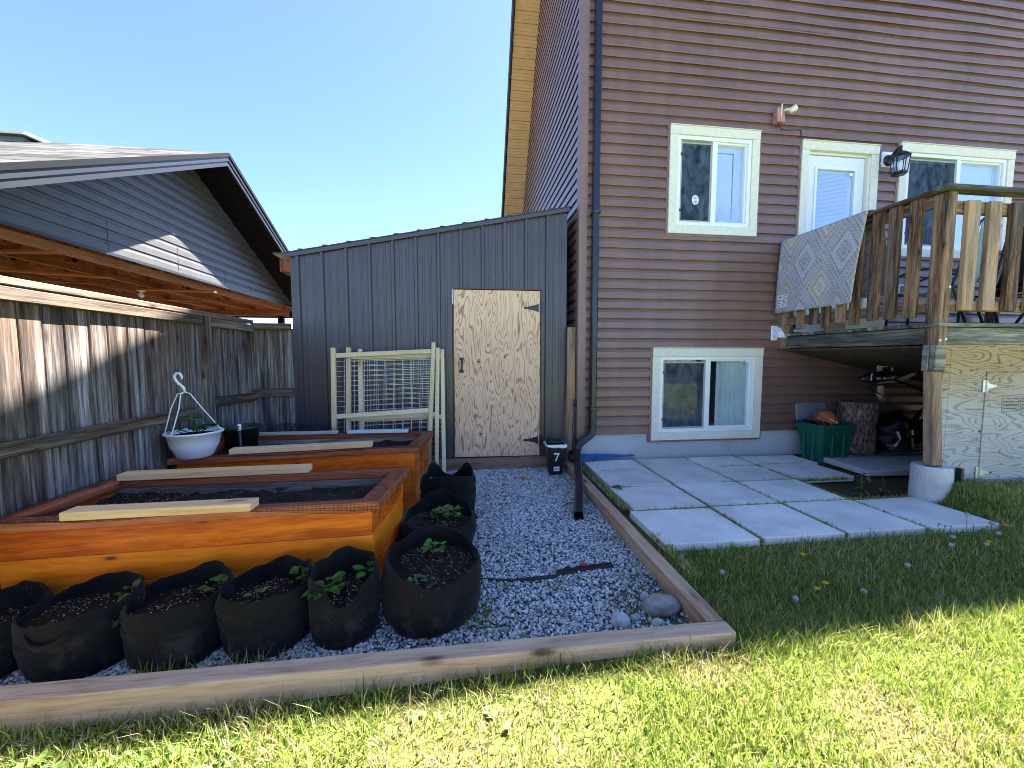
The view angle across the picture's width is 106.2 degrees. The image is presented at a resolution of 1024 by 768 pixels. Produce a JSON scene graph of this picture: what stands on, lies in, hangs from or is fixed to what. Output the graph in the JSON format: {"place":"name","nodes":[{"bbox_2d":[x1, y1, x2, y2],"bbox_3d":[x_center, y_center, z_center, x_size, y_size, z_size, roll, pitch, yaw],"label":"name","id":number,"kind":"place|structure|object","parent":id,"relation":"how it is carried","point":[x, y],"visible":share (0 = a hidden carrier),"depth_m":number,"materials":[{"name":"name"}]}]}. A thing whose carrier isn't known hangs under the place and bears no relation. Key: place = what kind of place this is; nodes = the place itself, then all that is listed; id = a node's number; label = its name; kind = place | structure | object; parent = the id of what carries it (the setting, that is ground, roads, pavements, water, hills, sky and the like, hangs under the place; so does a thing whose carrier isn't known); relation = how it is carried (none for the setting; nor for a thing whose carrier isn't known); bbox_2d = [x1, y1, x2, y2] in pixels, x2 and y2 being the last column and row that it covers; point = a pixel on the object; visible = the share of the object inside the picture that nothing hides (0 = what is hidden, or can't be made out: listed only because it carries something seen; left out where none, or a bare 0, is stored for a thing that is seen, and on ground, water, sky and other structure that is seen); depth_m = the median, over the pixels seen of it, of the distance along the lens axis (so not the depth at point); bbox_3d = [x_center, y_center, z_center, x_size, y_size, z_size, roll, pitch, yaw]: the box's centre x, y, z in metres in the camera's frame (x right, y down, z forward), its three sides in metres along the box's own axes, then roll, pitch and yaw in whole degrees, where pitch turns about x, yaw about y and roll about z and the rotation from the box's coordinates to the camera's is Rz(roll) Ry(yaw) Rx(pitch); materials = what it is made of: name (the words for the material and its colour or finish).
{"place":"outdoors","nodes":[
{"label":"outdoors","id":0,"kind":"place"},
{"bbox_2d":[0,0,511,328],"label":"sky","id":1,"kind":"structure","parent":0,"point":[345,120],"materials":[{"name":"blue"}]},
{"bbox_2d":[0,455,691,685],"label":"gravel path","id":2,"kind":"structure","parent":0,"point":[623,594],"depth_m":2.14,"materials":[{"name":"gravel"}]},
{"bbox_2d":[0,580,53,677],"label":"grow bag","id":3,"kind":"object","parent":2,"relation":"on","point":[19,597],"visible":0.59,"depth_m":1.69,"materials":[{"name":"black fabric"}]},
{"bbox_2d":[11,571,145,682],"bbox_3d":[-1.841,1.030,1.648,0.440,0.306,0.359,0,4,-7],"label":"grow bag","id":4,"kind":"object","parent":2,"relation":"on","point":[71,632],"visible":0.88,"depth_m":1.56,"materials":[{"name":"black fabric"}]},
{"bbox_2d":[113,578,153,601],"bbox_3d":[-1.702,0.937,1.736,0.114,0.081,0.111,0,4,-7],"label":"potato plant","id":5,"kind":"object","parent":4,"relation":"on","point":[135,584],"visible":0.52,"depth_m":1.73,"materials":[{"name":"green plant"}]},
{"bbox_2d":[0,275,256,589],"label":"wooden fence","id":6,"kind":"object","parent":2,"relation":"on","point":[90,388],"visible":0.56,"depth_m":2.35,"materials":[{"name":"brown wood"}]},
{"bbox_2d":[112,560,233,672],"bbox_3d":[-1.471,1.019,1.704,0.400,0.320,0.344,0,4,-7],"label":"grow bag","id":7,"kind":"object","parent":2,"relation":"on","point":[175,616],"visible":0.88,"depth_m":1.60,"materials":[{"name":"black fabric"}]},
{"bbox_2d":[197,574,238,592],"bbox_3d":[-1.354,0.930,1.782,0.134,0.079,0.150,2,5,30],"label":"potato plant","id":8,"kind":"object","parent":7,"relation":"on","point":[218,578],"visible":0.81,"depth_m":1.77,"materials":[{"name":"green plant"}]},
{"bbox_2d":[0,468,410,595],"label":"raised planter","id":9,"kind":"object","parent":2,"relation":"on","point":[57,558],"visible":0.56,"depth_m":1.93,"materials":[{"name":"orange wood"}]},
{"bbox_2d":[59,497,258,520],"bbox_3d":[-1.668,0.599,1.845,0.800,0.040,0.088,-1,4,-8],"label":"plank","id":10,"kind":"object","parent":9,"relation":"on","point":[110,511],"visible":1,"depth_m":1.82,"materials":[{"name":"wood"}]},
{"bbox_2d":[0,467,412,523],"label":"bird netting","id":11,"kind":"object","parent":9,"relation":"on","point":[404,479],"visible":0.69,"depth_m":2.20,"materials":[{"name":"plastic"}]},
{"bbox_2d":[116,463,311,480],"bbox_3d":[-1.855,0.557,2.439,1.076,0.040,0.088,-1,4,-9],"label":"plank","id":12,"kind":"object","parent":9,"relation":"on","point":[209,472],"visible":1,"depth_m":2.40,"materials":[{"name":"wood"}]},
{"bbox_2d":[215,555,311,663],"bbox_3d":[-1.123,1.016,1.765,0.381,0.319,0.346,0,4,-7],"label":"grow bag","id":13,"kind":"object","parent":2,"relation":"on","point":[274,617],"visible":0.92,"depth_m":1.66,"materials":[{"name":"black fabric"}]},
{"bbox_2d":[244,586,269,599],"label":"potato plant","id":14,"kind":"object","parent":13,"relation":"in","point":[256,591],"visible":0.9,"depth_m":1.73,"materials":[{"name":"green plant"}]},
{"bbox_2d":[289,564,312,583],"bbox_3d":[-0.999,0.914,1.845,0.128,0.090,0.117,2,4,23],"label":"potato plant","id":15,"kind":"object","parent":13,"relation":"in","point":[295,570],"visible":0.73,"depth_m":1.83,"materials":[{"name":"green plant"}]},
{"bbox_2d":[251,323,296,431],"bbox_3d":[-2.550,0.211,4.121,0.425,1.705,0.074,0,4,-7],"label":"fence return","id":16,"kind":"object","parent":2,"relation":"on","point":[273,369],"visible":0.57,"depth_m":4.10,"materials":[{"name":"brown wood"}]},
{"bbox_2d":[167,431,432,509],"bbox_3d":[-1.677,0.788,3.405,1.872,0.549,0.894,0,4,-7],"label":"raised planter","id":17,"kind":"object","parent":2,"relation":"on","point":[392,457],"visible":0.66,"depth_m":3.19,"materials":[{"name":"orange wood"}]},
{"bbox_2d":[162,372,223,459],"bbox_3d":[-2.392,0.228,2.886,0.364,0.639,0.364,0,4,-7],"label":"hanging basket","id":18,"kind":"object","parent":17,"relation":"on","point":[190,444],"visible":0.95,"depth_m":2.82,"materials":[{"name":"white plastic"}]},
{"bbox_2d":[167,414,219,433],"bbox_3d":[-2.395,0.307,2.896,0.351,0.145,0.200,0,4,-7],"label":"geranium plant","id":19,"kind":"object","parent":18,"relation":"in","point":[199,426],"visible":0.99,"depth_m":2.89,"materials":[{"name":"green plant"}]},
{"bbox_2d":[237,424,241,446],"bbox_3d":[-2.264,0.485,3.200,0.032,0.308,0.056,-3,5,-39],"label":"plant stake","id":20,"kind":"object","parent":17,"relation":"in","point":[239,429],"visible":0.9,"depth_m":3.19,"materials":[{"name":"white plastic"}]},
{"bbox_2d":[221,423,261,453],"bbox_3d":[-2.385,0.477,3.394,0.308,0.224,0.308,0,4,-7],"label":"black pot","id":21,"kind":"object","parent":17,"relation":"on","point":[250,433],"visible":0.74,"depth_m":3.31,"materials":[{"name":"plastic"}]},
{"bbox_2d":[259,430,338,435],"bbox_3d":[-2.102,0.476,3.720,0.790,0.024,0.075,0,4,-7],"label":"plank","id":22,"kind":"object","parent":17,"relation":"on","point":[297,433],"visible":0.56,"depth_m":3.69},
{"bbox_2d":[229,440,372,454],"bbox_3d":[-1.674,0.511,3.106,1.037,0.040,0.090,-1,4,-14],"label":"plank","id":23,"kind":"object","parent":17,"relation":"on","point":[294,447],"visible":1,"depth_m":3.07,"materials":[{"name":"wood"}]},
{"bbox_2d":[259,421,343,431],"bbox_3d":[-2.152,0.425,3.823,0.952,0.100,0.135,0,4,-7],"label":"bird netting","id":24,"kind":"object","parent":17,"relation":"on","point":[292,429],"visible":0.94,"depth_m":3.82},
{"bbox_2d":[208,431,435,475],"bbox_3d":[-1.575,0.745,3.422,1.715,0.476,0.889,0,4,-7],"label":"bird netting","id":25,"kind":"object","parent":17,"relation":"on","point":[342,439],"visible":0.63,"depth_m":3.51,"materials":[{"name":"plastic"}]},
{"bbox_2d":[347,429,408,433],"bbox_3d":[-1.326,0.469,3.818,0.575,0.026,0.075,0,4,-6],"label":"plank","id":26,"kind":"object","parent":17,"relation":"on","point":[379,431],"visible":1,"depth_m":3.79,"materials":[{"name":"white paint"}]},
{"bbox_2d":[308,546,380,648],"bbox_3d":[-0.791,1.000,1.822,0.326,0.344,0.313,0,4,-7],"label":"grow bag","id":27,"kind":"object","parent":2,"relation":"on","point":[346,617],"visible":0.85,"depth_m":1.73,"materials":[{"name":"black fabric"}]},
{"bbox_2d":[301,571,345,600],"bbox_3d":[-0.852,0.917,1.744,0.188,0.091,0.159,-2,4,-27],"label":"potato plant","id":28,"kind":"object","parent":27,"relation":"on","point":[338,577],"visible":0.85,"depth_m":1.74,"materials":[{"name":"green plant"}]},
{"bbox_2d":[352,561,374,578],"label":"potato plant","id":29,"kind":"object","parent":27,"relation":"on","point":[359,568],"visible":0.88,"depth_m":1.88,"materials":[{"name":"green plant"}]},
{"bbox_2d":[330,342,435,464],"bbox_3d":[-1.332,0.295,3.988,1.062,1.461,0.248,0,4,-7],"label":"wire trellis","id":30,"kind":"object","parent":2,"relation":"on","point":[335,416],"visible":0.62,"depth_m":4.00,"materials":[{"name":"metal"}]},
{"bbox_2d":[346,347,439,464],"bbox_3d":[-1.252,0.318,4.059,0.968,1.405,0.235,0,4,-7],"label":"wire trellis","id":31,"kind":"object","parent":2,"relation":"on","point":[348,389],"visible":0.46,"depth_m":4.08,"materials":[{"name":"metal"}]},
{"bbox_2d":[358,349,445,472],"bbox_3d":[-1.176,0.321,4.118,0.923,1.390,0.233,0,4,-7],"label":"wire trellis","id":32,"kind":"object","parent":2,"relation":"on","point":[361,388],"visible":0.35,"depth_m":4.13,"materials":[{"name":"metal"}]},
{"bbox_2d":[118,475,692,674],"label":"gravel weeds","id":33,"kind":"object","parent":2,"relation":"on","point":[251,661],"visible":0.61,"depth_m":1.88,"materials":[{"name":"green plant"}]},
{"bbox_2d":[272,205,573,470],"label":"garden shed","id":34,"kind":"structure","parent":2,"relation":"on","point":[493,325],"depth_m":4.29,"materials":[{"name":"grey metal"}]},
{"bbox_2d":[454,289,542,456],"bbox_3d":[-0.146,-0.106,4.380,1.011,1.903,0.072,0,4,-7],"label":"plywood door","id":35,"kind":"structure","parent":34,"relation":"in","point":[497,332],"depth_m":4.39,"materials":[{"name":"beige wood"}]},
{"bbox_2d":[381,525,480,638],"bbox_3d":[-0.409,0.988,1.963,0.504,0.347,0.519,0,4,-7],"label":"grow bag","id":36,"kind":"object","parent":2,"relation":"on","point":[444,598],"visible":0.98,"depth_m":1.84,"materials":[{"name":"black fabric"}]},
{"bbox_2d":[407,574,427,584],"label":"potato plant","id":37,"kind":"object","parent":36,"relation":"on","point":[418,575],"visible":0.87,"depth_m":1.81,"materials":[{"name":"green plant"}]},
{"bbox_2d":[420,538,446,554],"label":"potato plant","id":38,"kind":"object","parent":36,"relation":"on","point":[427,545],"visible":1,"depth_m":2.05,"materials":[{"name":"green plant"}]},
{"bbox_2d":[400,488,477,541],"bbox_3d":[-0.492,0.942,2.555,0.470,0.355,0.491,3,5,35],"label":"grow bag","id":39,"kind":"object","parent":2,"relation":"on","point":[418,514],"visible":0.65,"depth_m":2.62,"materials":[{"name":"black fabric"}]},
{"bbox_2d":[430,504,462,518],"bbox_3d":[-0.430,0.857,2.572,0.220,0.085,0.193,2,4,22],"label":"potato plant","id":40,"kind":"object","parent":39,"relation":"on","point":[446,507],"visible":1,"depth_m":2.55,"materials":[{"name":"green plant"}]},
{"bbox_2d":[420,462,475,511],"bbox_3d":[-0.517,0.870,3.125,0.453,0.420,0.352,0,4,-7],"label":"grow bag","id":41,"kind":"object","parent":2,"relation":"on","point":[461,482],"visible":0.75,"depth_m":3.02,"materials":[{"name":"black fabric"}]},
{"bbox_2d":[469,600,496,627],"bbox_3d":[-0.148,1.125,1.884,0.145,0.077,0.152,0,4,-7],"label":"weed plant","id":42,"kind":"object","parent":2,"relation":"on","point":[482,606],"visible":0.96,"depth_m":1.87,"materials":[{"name":"green plant"}]},
{"bbox_2d":[481,562,613,582],"bbox_3d":[0.214,1.130,2.280,0.846,0.033,0.094,-1,4,-11],"label":"drip hose","id":43,"kind":"object","parent":2,"relation":"on","point":[570,570],"visible":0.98,"depth_m":2.28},
{"bbox_2d":[543,439,566,474],"bbox_3d":[0.477,0.810,4.272,0.220,0.364,0.220,0,4,-7],"label":"rubbish bin","id":44,"kind":"object","parent":2,"relation":"on","point":[555,449],"visible":1,"depth_m":4.20,"materials":[{"name":"black plastic"}]},
{"bbox_2d":[610,612,630,629],"bbox_3d":[0.527,1.148,1.866,0.104,0.070,0.081,0,4,-7],"label":"stone","id":45,"kind":"object","parent":2,"relation":"on","point":[618,620],"visible":0.95,"depth_m":1.84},
{"bbox_2d":[630,613,640,621],"bbox_3d":[0.611,1.157,1.904,0.058,0.035,0.045,0,4,-7],"label":"stone","id":46,"kind":"object","parent":2,"relation":"on","point":[635,617],"visible":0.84,"depth_m":1.89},
{"bbox_2d":[565,462,722,622],"bbox_3d":[0.787,1.062,3.087,0.085,0.150,2.669,0,4,-6],"label":"border timber","id":47,"kind":"object","parent":2,"relation":"on","point":[696,607],"visible":0.64,"depth_m":2.31,"materials":[{"name":"wood"}]},
{"bbox_2d":[640,591,648,598],"bbox_3d":[0.717,1.143,2.073,0.054,0.043,0.048,0,4,-7],"label":"stone","id":48,"kind":"object","parent":2,"relation":"on","point":[643,594],"visible":0.64,"depth_m":2.06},
{"bbox_2d":[650,617,664,626],"bbox_3d":[0.708,1.159,1.867,0.072,0.039,0.050,0,4,-7],"label":"stone","id":49,"kind":"object","parent":2,"relation":"on","point":[655,622],"visible":0.68,"depth_m":1.85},
{"bbox_2d":[640,593,680,617],"bbox_3d":[0.760,1.129,1.967,0.208,0.102,0.124,0,4,-7],"label":"stone","id":50,"kind":"object","parent":2,"relation":"on","point":[659,605],"visible":0.99,"depth_m":1.93,"materials":[{"name":"stone"}]},
{"bbox_2d":[0,477,1023,767],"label":"lawn","id":51,"kind":"structure","parent":0,"point":[526,701],"depth_m":1.40,"materials":[{"name":"plant"}]},
{"bbox_2d":[0,706,511,767],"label":"lawn weeds","id":52,"kind":"object","parent":51,"relation":"on","point":[84,746],"visible":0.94,"depth_m":1.28,"materials":[{"name":"green plant"}]},
{"bbox_2d":[0,620,735,731],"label":"border timber","id":53,"kind":"object","parent":51,"relation":"on","point":[67,701],"visible":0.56,"depth_m":1.48,"materials":[{"name":"wood"}]},
{"bbox_2d":[630,508,759,551],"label":"paving slab","id":54,"kind":"structure","parent":51,"relation":"on","point":[683,528],"depth_m":2.66,"materials":[{"name":"concrete"}]},
{"bbox_2d":[712,504,844,544],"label":"paving slab","id":55,"kind":"structure","parent":51,"relation":"on","point":[774,523],"depth_m":2.73,"materials":[{"name":"concrete"}]},
{"bbox_2d":[784,500,924,538],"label":"paving slab","id":56,"kind":"structure","parent":51,"relation":"on","point":[851,517],"depth_m":2.81,"materials":[{"name":"concrete"}]},
{"bbox_2d":[855,497,998,532],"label":"paving slab","id":57,"kind":"structure","parent":51,"relation":"on","point":[918,511],"depth_m":2.90,"materials":[{"name":"concrete"}]},
{"bbox_2d":[582,454,908,518],"bbox_3d":[3.910,0.960,3.898,6.300,0.044,2.175,0,4,-7],"label":"soil bed","id":58,"kind":"object","parent":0,"point":[897,485],"visible":0.09,"depth_m":3.68,"materials":[{"name":"soil"}]},
{"bbox_2d":[564,327,575,466],"bbox_3d":[0.677,0.161,4.487,0.120,1.632,0.075,0,4,-7],"label":"wooden post","id":59,"kind":"object","parent":58,"relation":"on","point":[569,397],"visible":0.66,"depth_m":4.45,"materials":[{"name":"wood"}]},
{"bbox_2d":[567,400,575,461],"bbox_3d":[0.707,0.523,4.315,0.108,0.682,0.220,2,5,29],"label":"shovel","id":60,"kind":"object","parent":58,"relation":"on","point":[570,455],"visible":0.83,"depth_m":4.32,"materials":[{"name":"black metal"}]},
{"bbox_2d":[583,459,646,474],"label":"paving slab","id":61,"kind":"structure","parent":58,"relation":"on","point":[631,464],"depth_m":4.18,"materials":[{"name":"concrete"}]},
{"bbox_2d":[581,454,634,460],"bbox_3d":[1.078,0.826,4.391,0.720,0.052,0.166,0,4,-7],"label":"blue tarp","id":62,"kind":"object","parent":61,"relation":"on","point":[592,456],"visible":0.9,"depth_m":4.41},
{"bbox_2d":[594,469,671,488],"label":"paving slab","id":63,"kind":"structure","parent":58,"relation":"on","point":[638,478],"depth_m":3.73,"materials":[{"name":"concrete"}]},
{"bbox_2d":[610,485,705,510],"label":"paving slab","id":64,"kind":"structure","parent":58,"relation":"on","point":[645,497],"depth_m":3.24,"materials":[{"name":"concrete"}]},
{"bbox_2d":[634,458,701,468],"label":"paving slab","id":65,"kind":"structure","parent":58,"relation":"on","point":[666,463],"depth_m":4.25,"materials":[{"name":"concrete"}]},
{"bbox_2d":[651,467,732,484],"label":"paving slab","id":66,"kind":"structure","parent":58,"relation":"on","point":[685,475],"depth_m":3.82,"materials":[{"name":"concrete"}]},
{"bbox_2d":[685,456,754,466],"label":"paving slab","id":67,"kind":"structure","parent":58,"relation":"on","point":[717,461],"depth_m":4.33,"materials":[{"name":"concrete"}]},
{"bbox_2d":[675,482,777,506],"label":"paving slab","id":68,"kind":"structure","parent":58,"relation":"on","point":[725,493],"depth_m":3.31,"materials":[{"name":"concrete"}]},
{"bbox_2d":[705,465,791,481],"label":"paving slab","id":69,"kind":"structure","parent":58,"relation":"on","point":[748,473],"depth_m":3.90,"materials":[{"name":"concrete"}]},
{"bbox_2d":[582,454,936,576],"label":"paver joints","id":70,"kind":"object","parent":58,"relation":"on","point":[612,495],"visible":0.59,"depth_m":3.14,"materials":[{"name":"green plant"}]},
{"bbox_2d":[737,455,817,464],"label":"paving slab","id":71,"kind":"structure","parent":58,"relation":"on","point":[776,459],"depth_m":4.45,"materials":[{"name":"concrete"}]},
{"bbox_2d":[738,479,845,503],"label":"paving slab","id":72,"kind":"structure","parent":58,"relation":"on","point":[789,490],"depth_m":3.40,"materials":[{"name":"concrete"}]},
{"bbox_2d":[759,463,853,482],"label":"paving slab","id":73,"kind":"structure","parent":58,"relation":"on","point":[799,471],"depth_m":3.96,"materials":[{"name":"concrete"}]},
{"bbox_2d":[796,420,856,463],"bbox_3d":[3.658,0.675,4.497,0.478,0.455,0.376,0,4,-7],"label":"storage tote","id":74,"kind":"object","parent":58,"relation":"on","point":[819,444],"visible":0.84,"depth_m":4.36,"materials":[{"name":"green plastic"}]},
{"bbox_2d":[801,419,838,424],"bbox_3d":[3.657,0.456,4.485,0.410,0.099,0.300,0,4,-7],"label":"black cloth","id":75,"kind":"object","parent":74,"relation":"in","point":[815,421],"visible":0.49,"depth_m":4.44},
{"bbox_2d":[813,409,837,424],"bbox_3d":[3.626,0.401,4.447,0.235,0.212,0.238,0,4,-7],"label":"basketball","id":76,"kind":"object","parent":75,"relation":"on","point":[828,416],"visible":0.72,"depth_m":4.37,"materials":[{"name":"orange rubber"}]},
{"bbox_2d":[823,455,909,475],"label":"paving slab","id":77,"kind":"structure","parent":58,"relation":"on","point":[877,466],"depth_m":4.07,"materials":[{"name":"concrete"}]},
{"bbox_2d":[848,448,906,456],"bbox_3d":[4.235,0.814,4.607,0.680,0.043,0.370,0,4,-7],"label":"scrap plank","id":78,"kind":"object","parent":77,"relation":"on","point":[879,452],"visible":0.36,"depth_m":4.45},
{"bbox_2d":[836,400,881,453],"bbox_3d":[4.103,0.499,4.587,0.449,0.585,0.368,0,4,-7],"label":"log stump","id":79,"kind":"object","parent":78,"relation":"on","point":[863,415],"visible":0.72,"depth_m":4.43,"materials":[{"name":"wood"}]},
{"bbox_2d":[876,410,918,452],"bbox_3d":[4.603,0.577,4.637,0.517,0.513,0.428,0,4,-7],"label":"black bag","id":80,"kind":"object","parent":78,"relation":"on","point":[895,428],"visible":0.7,"depth_m":4.52,"materials":[{"name":"plastic"}]},
{"bbox_2d":[849,473,890,496],"bbox_3d":[3.217,0.918,3.500,0.358,0.185,0.260,0,4,-7],"label":"weed plant","id":81,"kind":"object","parent":58,"relation":"on","point":[861,487],"visible":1,"depth_m":3.47,"materials":[{"name":"green plant"}]},
{"bbox_2d":[776,183,1023,503],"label":"wooden deck","id":82,"kind":"structure","parent":58,"relation":"on","point":[970,376],"depth_m":3.19,"materials":[{"name":"brown wood"}]},
{"bbox_2d":[775,209,886,313],"bbox_3d":[3.291,-1.223,4.024,0.247,0.848,1.080,0,4,-7],"label":"rug","id":83,"kind":"object","parent":82,"relation":"hanging from","point":[817,267],"visible":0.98,"depth_m":3.95,"materials":[{"name":"fabric"}]},
{"bbox_2d":[825,307,884,330],"bbox_3d":[4.079,-0.746,4.577,0.530,0.300,0.265,0,4,-7],"label":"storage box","id":84,"kind":"object","parent":82,"relation":"on","point":[880,322],"visible":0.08,"depth_m":4.46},
{"bbox_2d":[858,366,922,399],"bbox_3d":[4.442,0.048,4.318,1.153,0.506,0.159,0,4,-3],"label":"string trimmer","id":85,"kind":"object","parent":82,"relation":"on","point":[869,378],"visible":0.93,"depth_m":4.27,"materials":[{"name":"black plastic"}]},
{"bbox_2d":[876,365,922,418],"bbox_3d":[4.505,0.009,4.445,0.683,0.835,0.137,0,4,6],"label":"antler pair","id":86,"kind":"object","parent":82,"relation":"attached to","point":[880,389],"visible":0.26,"depth_m":4.42},
{"bbox_2d":[884,218,1001,325],"bbox_3d":[4.459,-1.070,3.998,0.565,1.034,0.663,-2,4,-27],"label":"patio chair","id":87,"kind":"object","parent":82,"relation":"on","point":[954,286],"visible":0.2,"depth_m":3.76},
{"bbox_2d":[956,227,1023,323],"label":"patio chair","id":88,"kind":"object","parent":82,"relation":"on","point":[998,286],"visible":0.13,"depth_m":3.89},
{"bbox_2d":[1014,290,1023,322],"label":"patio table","id":89,"kind":"object","parent":82,"relation":"on","point":[1020,317],"visible":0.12,"depth_m":3.98,"materials":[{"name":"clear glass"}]},
{"bbox_2d":[889,454,922,462],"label":"paving slab","id":90,"kind":"structure","parent":58,"relation":"on","point":[910,458],"depth_m":4.35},
{"bbox_2d":[891,450,922,454],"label":"scrap plank","id":91,"kind":"object","parent":90,"relation":"on","point":[919,452],"visible":0.38,"depth_m":4.48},
{"bbox_2d":[887,446,922,450],"bbox_3d":[4.843,0.760,4.573,0.780,0.035,0.100,0,4,-7],"label":"scrap plank","id":92,"kind":"object","parent":91,"relation":"on","point":[917,448],"visible":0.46,"depth_m":4.51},
{"bbox_2d":[886,442,922,446],"bbox_3d":[4.825,0.719,4.598,0.810,0.035,0.100,0,4,-7],"label":"scrap plank","id":93,"kind":"object","parent":92,"relation":"on","point":[917,444],"visible":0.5,"depth_m":4.54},
{"bbox_2d":[910,408,922,441],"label":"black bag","id":94,"kind":"object","parent":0,"point":[915,419],"visible":0.05,"depth_m":4.64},
{"label":"ground","id":95,"kind":"structure","parent":0,"visible":0},
{"bbox_2d":[0,130,291,322],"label":"neighbour carport","id":96,"kind":"object","parent":95,"relation":"on","point":[193,230],"visible":0.88,"depth_m":4.71,"materials":[{"name":"grey"}]},
{"bbox_2d":[501,0,1023,463],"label":"brown house","id":97,"kind":"structure","parent":95,"relation":"on","point":[717,187],"depth_m":4.53,"materials":[{"name":"plastic"}]},
{"bbox_2d":[574,0,602,519],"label":"downspout","id":98,"kind":"object","parent":97,"relation":"attached to","point":[592,408],"visible":1,"depth_m":4.17,"materials":[{"name":"black paint"}]},
{"bbox_2d":[650,347,764,440],"bbox_3d":[2.292,0.098,4.806,1.403,1.090,0.530,0,4,-7],"label":"window","id":99,"kind":"structure","parent":97,"relation":"in","point":[692,388],"depth_m":4.58,"materials":[{"name":"white plastic"}]},
{"bbox_2d":[667,123,761,236],"bbox_3d":[2.284,-2.331,4.635,1.106,1.185,0.530,0,4,-7],"label":"window","id":100,"kind":"structure","parent":97,"relation":"in","point":[713,180],"depth_m":4.41,"materials":[{"name":"white plastic"}]},
{"bbox_2d":[770,326,786,340],"bbox_3d":[3.190,-0.609,4.585,0.135,0.175,0.118,0,4,-7],"label":"dryer vent","id":101,"kind":"object","parent":97,"relation":"attached to","point":[777,332],"visible":0.73,"depth_m":4.57,"materials":[{"name":"white plastic"}]},
{"bbox_2d":[773,103,801,138],"bbox_3d":[3.214,-3.023,4.396,0.378,0.340,0.165,0,4,-7],"label":"security light","id":102,"kind":"object","parent":97,"relation":"attached to","point":[779,116],"visible":1,"depth_m":4.39,"materials":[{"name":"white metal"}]},
{"bbox_2d":[795,403,825,426],"bbox_3d":[3.699,0.380,4.757,0.420,0.298,0.059,0,4,-7],"label":"tote lid","id":103,"kind":"object","parent":97,"relation":"attached to","point":[805,410],"visible":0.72,"depth_m":4.74,"materials":[{"name":"grey plastic"}]},
{"bbox_2d":[792,139,880,332],"bbox_3d":[3.904,-1.749,4.672,1.037,2.238,0.116,0,4,-7],"label":"back door","id":104,"kind":"structure","parent":97,"relation":"in","point":[839,179],"depth_m":4.63,"materials":[{"name":"white paint"}]},
{"bbox_2d":[880,145,911,176],"bbox_3d":[4.530,-2.618,4.547,0.183,0.362,0.348,1,4,14],"label":"wall lantern","id":105,"kind":"object","parent":97,"relation":"attached to","point":[889,159],"depth_m":4.48,"materials":[{"name":"black metal"}]},
{"bbox_2d":[896,141,1017,258],"bbox_3d":[5.498,-2.274,5.038,1.663,1.353,0.530,0,4,-7],"label":"window","id":106,"kind":"structure","parent":97,"relation":"in","point":[931,165],"depth_m":4.78,"materials":[{"name":"white plastic"}]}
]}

